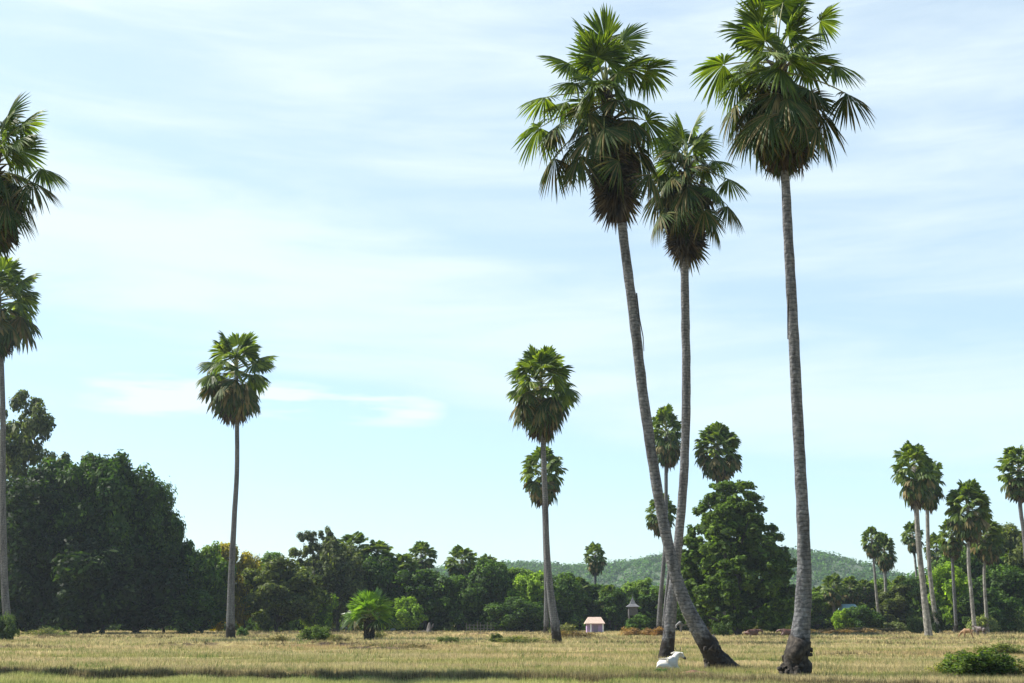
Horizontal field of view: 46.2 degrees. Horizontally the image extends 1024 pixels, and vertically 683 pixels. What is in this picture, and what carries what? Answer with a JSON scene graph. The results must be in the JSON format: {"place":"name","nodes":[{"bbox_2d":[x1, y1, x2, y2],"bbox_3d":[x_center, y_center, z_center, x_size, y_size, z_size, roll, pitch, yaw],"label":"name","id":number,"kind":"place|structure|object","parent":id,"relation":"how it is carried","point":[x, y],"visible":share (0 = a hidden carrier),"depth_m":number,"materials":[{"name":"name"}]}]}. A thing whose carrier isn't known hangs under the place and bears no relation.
{"place":"outdoors","nodes":[
{"label":"outdoors","id":0,"kind":"place"},
{"bbox_2d":[0,626,1023,682],"bbox_3d":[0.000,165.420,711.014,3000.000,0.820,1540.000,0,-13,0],"label":"ground","id":1,"kind":"structure","parent":0,"point":[323,643],"depth_m":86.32,"materials":[{"name":"beige plant"}]},
{"bbox_2d":[0,610,19,640],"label":"shrub","id":2,"kind":"object","parent":1,"relation":"on","point":[8,630],"visible":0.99,"depth_m":102.55,"materials":[{"name":"green plant"}]},
{"bbox_2d":[0,256,42,639],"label":"palm tree","id":3,"kind":"object","parent":1,"relation":"on","point":[17,326],"visible":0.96,"depth_m":112.12,"materials":[{"name":"green plant"}]},
{"bbox_2d":[0,576,55,631],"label":"leafy tree","id":4,"kind":"object","parent":1,"relation":"on","point":[26,620],"visible":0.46,"depth_m":141.30,"materials":[{"name":"green plant"}]},
{"bbox_2d":[0,92,69,263],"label":"palm tree","id":5,"kind":"object","parent":1,"relation":"on","point":[16,200],"visible":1,"depth_m":49.34,"materials":[{"name":"green plant"}]},
{"bbox_2d":[6,389,71,489],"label":"leafy tree","id":6,"kind":"object","parent":1,"relation":"on","point":[22,448],"visible":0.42,"depth_m":155.51,"materials":[{"name":"green plant"}]},
{"bbox_2d":[0,464,82,631],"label":"leafy tree","id":7,"kind":"object","parent":1,"relation":"on","point":[30,500],"visible":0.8,"depth_m":142.65,"materials":[{"name":"green plant"}]},
{"bbox_2d":[21,626,62,635],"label":"shrub","id":8,"kind":"object","parent":1,"relation":"on","point":[46,631],"visible":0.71,"depth_m":120.88,"materials":[{"name":"green plant"}]},
{"bbox_2d":[34,451,107,631],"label":"leafy tree","id":9,"kind":"object","parent":1,"relation":"on","point":[69,483],"visible":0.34,"depth_m":148.77,"materials":[{"name":"green plant"}]},
{"bbox_2d":[26,533,155,633],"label":"leafy tree","id":10,"kind":"object","parent":1,"relation":"on","point":[79,595],"visible":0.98,"depth_m":141.40,"materials":[{"name":"green plant"}]},
{"bbox_2d":[48,449,165,632],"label":"leafy tree","id":11,"kind":"object","parent":1,"relation":"on","point":[114,516],"visible":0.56,"depth_m":149.51,"materials":[{"name":"green plant"}]},
{"bbox_2d":[104,549,192,632],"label":"leafy tree","id":12,"kind":"object","parent":1,"relation":"on","point":[169,579],"visible":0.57,"depth_m":146.76,"materials":[{"name":"green plant"}]},
{"bbox_2d":[130,476,186,593],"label":"leafy tree","id":13,"kind":"object","parent":1,"relation":"on","point":[174,529],"visible":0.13,"depth_m":155.04,"materials":[{"name":"green plant"}]},
{"bbox_2d":[161,515,194,632],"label":"leafy tree","id":14,"kind":"object","parent":1,"relation":"on","point":[186,550],"visible":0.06,"depth_m":158.69,"materials":[{"name":"green plant"}]},
{"bbox_2d":[151,588,226,633],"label":"leafy tree","id":15,"kind":"object","parent":1,"relation":"on","point":[192,611],"visible":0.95,"depth_m":146.80,"materials":[{"name":"green plant"}]},
{"bbox_2d":[180,541,236,632],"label":"leafy tree","id":16,"kind":"object","parent":1,"relation":"on","point":[206,574],"visible":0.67,"depth_m":156.87,"materials":[{"name":"green plant"}]},
{"bbox_2d":[209,541,240,631],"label":"leafy tree","id":17,"kind":"object","parent":1,"relation":"on","point":[225,549],"visible":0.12,"depth_m":167.76,"materials":[{"name":"green plant"}]},
{"bbox_2d":[195,330,278,638],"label":"palm tree","id":18,"kind":"object","parent":1,"relation":"on","point":[235,401],"visible":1,"depth_m":115.08,"materials":[{"name":"green plant"}]},
{"bbox_2d":[235,550,262,629],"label":"leafy tree","id":19,"kind":"object","parent":1,"relation":"on","point":[246,560],"visible":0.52,"depth_m":167.09,"materials":[{"name":"green plant"}]},
{"bbox_2d":[252,551,283,630],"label":"leafy tree","id":20,"kind":"object","parent":1,"relation":"on","point":[267,555],"visible":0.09,"depth_m":174.14,"materials":[{"name":"green plant"}]},
{"bbox_2d":[239,555,332,632],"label":"leafy tree","id":21,"kind":"object","parent":1,"relation":"on","point":[286,590],"visible":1,"depth_m":154.51,"materials":[{"name":"green plant"}]},
{"bbox_2d":[288,526,338,594],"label":"leafy tree","id":22,"kind":"object","parent":1,"relation":"on","point":[315,562],"visible":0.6,"depth_m":168.20,"materials":[{"name":"green plant"}]},
{"bbox_2d":[296,624,336,640],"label":"shrub","id":23,"kind":"object","parent":1,"relation":"on","point":[314,632],"visible":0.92,"depth_m":98.74,"materials":[{"name":"green plant"}]},
{"bbox_2d":[300,591,338,628],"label":"leafy tree","id":24,"kind":"object","parent":1,"relation":"on","point":[322,617],"visible":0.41,"depth_m":160.38,"materials":[{"name":"green plant"}]},
{"bbox_2d":[317,542,368,630],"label":"leafy tree","id":25,"kind":"object","parent":1,"relation":"on","point":[344,571],"visible":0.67,"depth_m":166.39,"materials":[{"name":"green plant"}]},
{"bbox_2d":[337,531,372,630],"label":"palm tree","id":26,"kind":"object","parent":1,"relation":"on","point":[357,539],"visible":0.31,"depth_m":174.11,"materials":[{"name":"green plant"}]},
{"bbox_2d":[339,586,396,639],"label":"young palm","id":27,"kind":"object","parent":1,"relation":"on","point":[369,604],"visible":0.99,"depth_m":106.58,"materials":[{"name":"green plant"}]},
{"bbox_2d":[357,539,395,629],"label":"palm tree","id":28,"kind":"object","parent":1,"relation":"on","point":[382,546],"visible":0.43,"depth_m":173.37,"materials":[{"name":"green plant"}]},
{"bbox_2d":[360,551,408,630],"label":"leafy tree","id":29,"kind":"object","parent":1,"relation":"on","point":[381,577],"visible":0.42,"depth_m":170.06,"materials":[{"name":"green plant"}]},
{"bbox_2d":[390,553,421,630],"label":"palm tree","id":30,"kind":"object","parent":1,"relation":"on","point":[410,563],"visible":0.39,"depth_m":172.09,"materials":[{"name":"green plant"}]},
{"bbox_2d":[392,596,428,631],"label":"leafy tree","id":31,"kind":"object","parent":1,"relation":"on","point":[409,615],"visible":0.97,"depth_m":162.31,"materials":[{"name":"green plant"}]},
{"bbox_2d":[407,541,437,630],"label":"palm tree","id":32,"kind":"object","parent":1,"relation":"on","point":[422,548],"visible":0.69,"depth_m":179.85,"materials":[{"name":"green plant"}]},
{"bbox_2d":[391,568,460,630],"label":"leafy tree","id":33,"kind":"object","parent":1,"relation":"on","point":[421,585],"visible":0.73,"depth_m":168.33,"materials":[{"name":"green plant"}]},
{"bbox_2d":[436,636,459,642],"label":"shrub","id":34,"kind":"object","parent":1,"relation":"on","point":[447,638],"visible":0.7,"depth_m":90.09,"materials":[{"name":"green plant"}]},
{"bbox_2d":[438,574,484,630],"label":"leafy tree","id":35,"kind":"object","parent":1,"relation":"on","point":[464,613],"visible":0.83,"depth_m":168.32,"materials":[{"name":"green plant"}]},
{"bbox_2d":[443,544,480,629],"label":"palm tree","id":36,"kind":"object","parent":1,"relation":"on","point":[458,552],"visible":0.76,"depth_m":179.43,"materials":[{"name":"green plant"}]},
{"bbox_2d":[462,556,513,630],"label":"leafy tree","id":37,"kind":"object","parent":1,"relation":"on","point":[493,579],"visible":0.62,"depth_m":170.11,"materials":[{"name":"green plant"}]},
{"bbox_2d":[6,462,1014,630],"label":"woodland","id":38,"kind":"object","parent":1,"relation":"on","point":[295,625],"visible":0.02,"depth_m":175.24,"materials":[{"name":"green plant"}]},
{"bbox_2d":[482,596,550,631],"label":"leafy tree","id":39,"kind":"object","parent":1,"relation":"on","point":[515,612],"visible":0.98,"depth_m":163.83,"materials":[{"name":"green plant"}]},
{"bbox_2d":[502,567,533,630],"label":"leafy tree","id":40,"kind":"object","parent":1,"relation":"on","point":[516,571],"visible":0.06,"depth_m":174.87,"materials":[{"name":"green plant"}]},
{"bbox_2d":[494,634,550,643],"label":"shrub","id":41,"kind":"object","parent":1,"relation":"on","point":[512,639],"visible":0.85,"depth_m":90.28,"materials":[{"name":"green plant"}]},
{"bbox_2d":[505,569,559,630],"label":"leafy tree","id":42,"kind":"object","parent":1,"relation":"on","point":[530,588],"visible":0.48,"depth_m":168.83,"materials":[{"name":"green plant"}]},
{"bbox_2d":[504,343,580,642],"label":"palm tree","id":43,"kind":"object","parent":1,"relation":"on","point":[539,415],"visible":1,"depth_m":94.92,"materials":[{"name":"green plant"}]},
{"bbox_2d":[520,446,568,632],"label":"palm tree","id":44,"kind":"object","parent":1,"relation":"on","point":[553,464],"visible":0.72,"depth_m":143.45,"materials":[{"name":"green plant"}]},
{"bbox_2d":[549,622,577,636],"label":"shrub","id":45,"kind":"object","parent":1,"relation":"on","point":[567,628],"visible":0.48,"depth_m":115.75,"materials":[{"name":"green plant"}]},
{"bbox_2d":[549,571,591,626],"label":"leafy tree","id":46,"kind":"object","parent":1,"relation":"on","point":[570,605],"visible":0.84,"depth_m":170.69,"materials":[{"name":"green plant"}]},
{"bbox_2d":[561,630,597,637],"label":"brush heap","id":47,"kind":"object","parent":1,"relation":"on","point":[572,633],"visible":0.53,"depth_m":113.11,"materials":[{"name":"brown plant"}]},
{"bbox_2d":[576,576,592,630],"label":"palm tree","id":48,"kind":"object","parent":1,"relation":"on","point":[586,587],"visible":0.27,"depth_m":176.30,"materials":[{"name":"green plant"}]},
{"bbox_2d":[584,617,604,632],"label":"hut","id":49,"kind":"object","parent":1,"relation":"on","point":[594,624],"visible":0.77,"depth_m":155.24,"materials":[{"name":"purple paint"}]},
{"bbox_2d":[583,541,607,583],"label":"palm tree","id":50,"kind":"object","parent":1,"relation":"on","point":[595,568],"visible":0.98,"depth_m":184.36,"materials":[{"name":"green plant"}]},
{"bbox_2d":[581,583,612,629],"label":"leafy tree","id":51,"kind":"object","parent":1,"relation":"on","point":[596,588],"visible":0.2,"depth_m":177.56,"materials":[{"name":"green plant"}]},
{"bbox_2d":[598,584,622,630],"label":"palm tree","id":52,"kind":"object","parent":1,"relation":"on","point":[610,587],"visible":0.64,"depth_m":173.63,"materials":[{"name":"green plant"}]},
{"bbox_2d":[593,587,637,630],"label":"leafy tree","id":53,"kind":"object","parent":1,"relation":"on","point":[617,615],"visible":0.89,"depth_m":172.84,"materials":[{"name":"green plant"}]},
{"bbox_2d":[512,3,739,668],"bbox_3d":[4.377,-0.727,48.924,8.897,28.004,4.471,0,-13,0],"label":"palm tree","id":54,"kind":"object","parent":1,"relation":"on","point":[613,160],"visible":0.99,"depth_m":50.19,"materials":[{"name":"green plant"}]},
{"bbox_2d":[626,593,639,631],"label":"shrine","id":55,"kind":"object","parent":1,"relation":"on","point":[632,606],"visible":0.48,"depth_m":165.37,"materials":[{"name":"grey stone"}]},
{"bbox_2d":[619,627,650,635],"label":"brush heap","id":56,"kind":"object","parent":1,"relation":"on","point":[632,632],"visible":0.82,"depth_m":126.58,"materials":[{"name":"brown plant"}]},
{"bbox_2d":[625,614,650,630],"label":"leafy tree","id":57,"kind":"object","parent":1,"relation":"on","point":[639,622],"visible":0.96,"depth_m":154.69,"materials":[{"name":"green plant"}]},
{"bbox_2d":[620,577,656,618],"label":"leafy tree","id":58,"kind":"object","parent":1,"relation":"on","point":[637,588],"visible":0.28,"depth_m":177.39,"materials":[{"name":"green plant"}]},
{"bbox_2d":[638,585,665,628],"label":"leafy tree","id":59,"kind":"object","parent":1,"relation":"on","point":[650,599],"visible":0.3,"depth_m":174.83,"materials":[{"name":"green plant"}]},
{"bbox_2d":[641,626,663,635],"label":"brush heap","id":60,"kind":"object","parent":1,"relation":"on","point":[658,630],"visible":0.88,"depth_m":123.68,"materials":[{"name":"brown plant"}]},
{"bbox_2d":[645,493,676,627],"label":"palm tree","id":61,"kind":"object","parent":1,"relation":"on","point":[652,520],"visible":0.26,"depth_m":155.05,"materials":[{"name":"green plant"}]},
{"bbox_2d":[652,403,680,627],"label":"palm tree","id":62,"kind":"object","parent":1,"relation":"on","point":[668,447],"visible":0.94,"depth_m":152.32,"materials":[{"name":"green plant"}]},
{"bbox_2d":[656,647,685,668],"bbox_3d":[5.822,11.815,44.591,0.659,0.907,1.568,-10,-16,37],"label":"cow","id":63,"kind":"object","parent":1,"relation":"on","point":[671,661],"visible":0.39,"depth_m":44.43},
{"bbox_2d":[430,546,927,589],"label":"hill forest","id":64,"kind":"object","parent":1,"relation":"on","point":[614,567],"visible":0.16,"depth_m":865.24,"materials":[{"name":"green plant"}]},
{"bbox_2d":[640,110,747,658],"bbox_3d":[9.055,1.585,58.885,5.033,27.912,4.719,9,-16,-34],"label":"palm tree","id":65,"kind":"object","parent":1,"relation":"on","point":[686,219],"visible":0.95,"depth_m":59.53,"materials":[{"name":"green plant"}]},
{"bbox_2d":[692,421,742,614],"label":"palm tree","id":66,"kind":"object","parent":1,"relation":"on","point":[717,467],"visible":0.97,"depth_m":152.17,"materials":[{"name":"green plant"}]},
{"bbox_2d":[710,620,733,635],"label":"shrub","id":67,"kind":"object","parent":1,"relation":"on","point":[720,629],"visible":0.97,"depth_m":126.71,"materials":[{"name":"green plant"}]},
{"bbox_2d":[676,479,796,634],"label":"leafy tree","id":68,"kind":"object","parent":1,"relation":"on","point":[736,555],"visible":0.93,"depth_m":134.88,"materials":[{"name":"green plant"}]},
{"bbox_2d":[689,0,874,676],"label":"palm tree","id":69,"kind":"object","parent":1,"relation":"on","point":[780,129],"visible":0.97,"depth_m":43.51,"materials":[{"name":"green plant"}]},
{"bbox_2d":[811,591,843,629],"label":"leafy tree","id":70,"kind":"object","parent":1,"relation":"on","point":[822,609],"visible":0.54,"depth_m":173.08,"materials":[{"name":"green plant"}]},
{"bbox_2d":[819,573,847,628],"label":"palm tree","id":71,"kind":"object","parent":1,"relation":"on","point":[831,597],"visible":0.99,"depth_m":172.66,"materials":[{"name":"green plant"}]},
{"bbox_2d":[810,627,856,633],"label":"brush heap","id":72,"kind":"object","parent":1,"relation":"on","point":[838,631],"visible":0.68,"depth_m":142.95,"materials":[{"name":"brown plant"}]},
{"bbox_2d":[831,608,854,629],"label":"leafy tree","id":73,"kind":"object","parent":1,"relation":"on","point":[841,618],"visible":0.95,"depth_m":158.57,"materials":[{"name":"green plant"}]},
{"bbox_2d":[841,575,862,603],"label":"palm tree","id":74,"kind":"object","parent":1,"relation":"on","point":[851,597],"visible":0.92,"depth_m":174.93,"materials":[{"name":"green plant"}]},
{"bbox_2d":[849,604,884,628],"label":"leafy tree","id":75,"kind":"object","parent":1,"relation":"on","point":[863,616],"visible":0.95,"depth_m":157.80,"materials":[{"name":"green plant"}]},
{"bbox_2d":[859,578,874,603],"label":"palm tree","id":76,"kind":"object","parent":1,"relation":"on","point":[866,584],"visible":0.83,"depth_m":178.56,"materials":[{"name":"green plant"}]},
{"bbox_2d":[860,526,883,614],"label":"palm tree","id":77,"kind":"object","parent":1,"relation":"on","point":[872,549],"visible":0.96,"depth_m":174.15,"materials":[{"name":"green plant"}]},
{"bbox_2d":[852,576,895,609],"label":"leafy tree","id":78,"kind":"object","parent":1,"relation":"on","point":[871,604],"visible":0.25,"depth_m":179.38,"materials":[{"name":"green plant"}]},
{"bbox_2d":[848,627,902,632],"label":"brush heap","id":79,"kind":"object","parent":1,"relation":"on","point":[867,629],"visible":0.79,"depth_m":142.73,"materials":[{"name":"brown plant"}]},
{"bbox_2d":[875,532,897,615],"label":"palm tree","id":80,"kind":"object","parent":1,"relation":"on","point":[885,561],"visible":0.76,"depth_m":177.18,"materials":[{"name":"green plant"}]},
{"bbox_2d":[881,621,907,631],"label":"shrub","id":81,"kind":"object","parent":1,"relation":"on","point":[900,626],"visible":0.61,"depth_m":156.67,"materials":[{"name":"green plant"}]},
{"bbox_2d":[871,583,918,626],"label":"leafy tree","id":82,"kind":"object","parent":1,"relation":"on","point":[893,603],"visible":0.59,"depth_m":174.78,"materials":[{"name":"green plant"}]},
{"bbox_2d":[890,575,909,584],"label":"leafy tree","id":83,"kind":"object","parent":1,"relation":"on","point":[898,579],"visible":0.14,"depth_m":179.22,"materials":[{"name":"green plant"}]},
{"bbox_2d":[900,520,924,576],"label":"palm tree","id":84,"kind":"object","parent":1,"relation":"on","point":[909,540],"visible":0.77,"depth_m":182.70,"materials":[{"name":"green plant"}]},
{"bbox_2d":[905,615,923,633],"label":"shrub","id":85,"kind":"object","parent":1,"relation":"on","point":[916,626],"visible":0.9,"depth_m":143.98,"materials":[{"name":"green plant"}]},
{"bbox_2d":[890,440,939,636],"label":"palm tree","id":86,"kind":"object","parent":1,"relation":"on","point":[918,482],"visible":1,"depth_m":126.55,"materials":[{"name":"green plant"}]},
{"bbox_2d":[901,575,931,620],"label":"leafy tree","id":87,"kind":"object","parent":1,"relation":"on","point":[915,594],"visible":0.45,"depth_m":173.25,"materials":[{"name":"green plant"}]},
{"bbox_2d":[913,460,945,632],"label":"palm tree","id":88,"kind":"object","parent":1,"relation":"on","point":[938,623],"visible":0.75,"depth_m":142.48,"materials":[{"name":"green plant"}]},
{"bbox_2d":[923,532,942,562],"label":"palm tree","id":89,"kind":"object","parent":1,"relation":"on","point":[936,554],"visible":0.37,"depth_m":180.07,"materials":[{"name":"green plant"}]},
{"bbox_2d":[926,561,973,630],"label":"leafy tree","id":90,"kind":"object","parent":1,"relation":"on","point":[942,580],"visible":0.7,"depth_m":149.92,"materials":[{"name":"green plant"}]},
{"bbox_2d":[936,518,966,632],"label":"palm tree","id":91,"kind":"object","parent":1,"relation":"on","point":[951,548],"visible":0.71,"depth_m":148.17,"materials":[{"name":"green plant"}]},
{"bbox_2d":[928,541,986,624],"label":"leafy tree","id":92,"kind":"object","parent":1,"relation":"on","point":[976,568],"visible":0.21,"depth_m":162.04,"materials":[{"name":"green plant"}]},
{"bbox_2d":[944,478,993,631],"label":"palm tree","id":93,"kind":"object","parent":1,"relation":"on","point":[969,525],"visible":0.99,"depth_m":140.90,"materials":[{"name":"green plant"}]},
{"bbox_2d":[937,647,1023,677],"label":"shrub","id":94,"kind":"object","parent":1,"relation":"on","point":[988,661],"visible":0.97,"depth_m":39.36,"materials":[{"name":"green plant"}]},
{"bbox_2d":[965,613,1000,632],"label":"shrub","id":95,"kind":"object","parent":1,"relation":"on","point":[983,622],"visible":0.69,"depth_m":143.73,"materials":[{"name":"green plant"}]},
{"bbox_2d":[950,588,1022,631],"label":"leafy tree","id":96,"kind":"object","parent":1,"relation":"on","point":[999,612],"visible":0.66,"depth_m":147.53,"materials":[{"name":"green plant"}]},
{"bbox_2d":[961,539,1011,631],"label":"leafy tree","id":97,"kind":"object","parent":1,"relation":"on","point":[1001,559],"visible":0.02,"depth_m":162.74,"materials":[{"name":"green plant"}]},
{"bbox_2d":[970,518,1004,632],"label":"palm tree","id":98,"kind":"object","parent":1,"relation":"on","point":[987,551],"visible":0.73,"depth_m":144.65,"materials":[{"name":"green plant"}]},
{"bbox_2d":[962,641,1023,652],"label":"shrub","id":99,"kind":"object","parent":1,"relation":"on","point":[1002,646],"visible":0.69,"depth_m":63.06,"materials":[{"name":"green plant"}]},
{"bbox_2d":[972,563,1023,631],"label":"leafy tree","id":100,"kind":"object","parent":1,"relation":"on","point":[1007,581],"visible":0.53,"depth_m":156.05,"materials":[{"name":"green plant"}]},
{"bbox_2d":[991,522,1023,574],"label":"leafy tree","id":101,"kind":"object","parent":1,"relation":"on","point":[1012,547],"visible":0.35,"depth_m":163.82,"materials":[{"name":"green plant"}]},
{"bbox_2d":[993,445,1023,554],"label":"palm tree","id":102,"kind":"object","parent":1,"relation":"on","point":[1012,486],"visible":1,"depth_m":143.74,"materials":[{"name":"green plant"}]},
{"bbox_2d":[1006,611,1023,632],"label":"shrub","id":103,"kind":"object","parent":1,"relation":"on","point":[1020,626],"visible":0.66,"depth_m":148.12,"materials":[{"name":"green plant"}]},
{"bbox_2d":[0,0,1023,575],"label":"sky","id":104,"kind":"structure","parent":0,"point":[341,184],"materials":[{"name":"blue"}]},
{"bbox_2d":[442,558,892,590],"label":"hill","id":105,"kind":"structure","parent":0,"point":[816,585],"depth_m":850.29,"materials":[{"name":"green plant"}]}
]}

